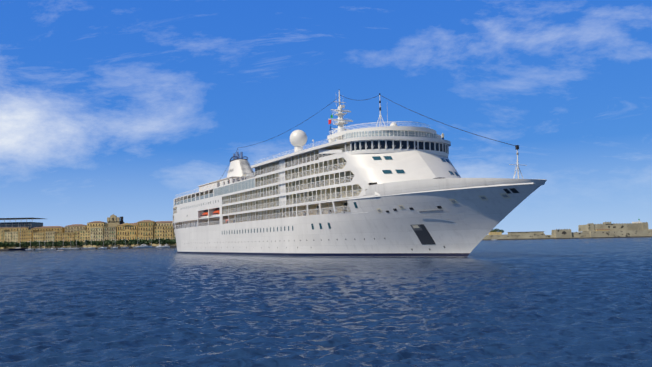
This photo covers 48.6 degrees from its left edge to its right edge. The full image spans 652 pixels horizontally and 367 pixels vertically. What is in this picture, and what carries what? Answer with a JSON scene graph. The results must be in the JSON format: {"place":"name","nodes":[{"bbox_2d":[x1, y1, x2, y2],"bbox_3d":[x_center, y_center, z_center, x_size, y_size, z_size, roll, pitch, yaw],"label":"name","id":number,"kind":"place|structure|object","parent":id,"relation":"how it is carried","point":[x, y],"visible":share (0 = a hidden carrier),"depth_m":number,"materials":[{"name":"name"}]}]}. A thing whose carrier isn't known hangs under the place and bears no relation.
{"place":"outdoors","nodes":[
{"label":"outdoors","id":0,"kind":"place"},
{"bbox_2d":[0,237,651,252],"bbox_3d":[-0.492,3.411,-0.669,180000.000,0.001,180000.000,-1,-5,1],"label":"shoreline","id":1,"kind":"structure","parent":0,"point":[537,241],"depth_m":740.61,"materials":[{"name":"grey concrete"}]},
{"bbox_2d":[0,213,176,250],"bbox_3d":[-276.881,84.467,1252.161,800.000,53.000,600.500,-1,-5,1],"label":"city","id":2,"kind":"object","parent":1,"relation":"on","point":[113,227],"visible":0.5,"depth_m":1000.95,"materials":[{"name":"beige stone"}]},
{"bbox_2d":[0,238,175,248],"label":"trees","id":3,"kind":"object","parent":2,"relation":"on","point":[5,244],"visible":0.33,"depth_m":972.49,"materials":[{"name":"green plant"}]},
{"bbox_2d":[8,235,496,250],"bbox_3d":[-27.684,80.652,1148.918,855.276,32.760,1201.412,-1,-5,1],"label":"boats","id":4,"kind":"object","parent":1,"relation":"on","point":[102,247],"visible":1,"depth_m":941.52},
{"bbox_2d":[0,241,651,366],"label":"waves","id":5,"kind":"object","parent":1,"relation":"on","point":[568,304],"visible":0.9,"depth_m":33.01,"materials":[{"name":"liquid"}]},
{"bbox_2d":[179,253,348,256],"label":"hull bottom stripe","id":6,"kind":"object","parent":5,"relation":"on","point":[315,256],"visible":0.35,"depth_m":149.21,"materials":[{"name":"white"}]},
{"bbox_2d":[172,150,546,257],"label":"ship hull","id":7,"kind":"object","parent":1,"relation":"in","point":[467,223],"visible":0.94,"depth_m":134.69,"materials":[{"name":"white metal"}]},
{"bbox_2d":[173,90,544,249],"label":"cruise ship","id":8,"kind":"object","parent":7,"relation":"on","point":[393,137],"visible":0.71,"depth_m":150.71},
{"bbox_2d":[482,219,651,239],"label":"fortress","id":9,"kind":"structure","parent":1,"relation":"in","point":[617,230],"depth_m":1983.82,"materials":[{"name":"stone"}]},
{"bbox_2d":[490,228,503,232],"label":"fort trees","id":10,"kind":"object","parent":9,"relation":"on","point":[496,230],"visible":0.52,"depth_m":2013.62,"materials":[{"name":"green plant"}]},
{"bbox_2d":[0,0,651,234],"label":"sky","id":11,"kind":"structure","parent":0,"point":[123,108],"materials":[{"name":"blue"}]}
]}

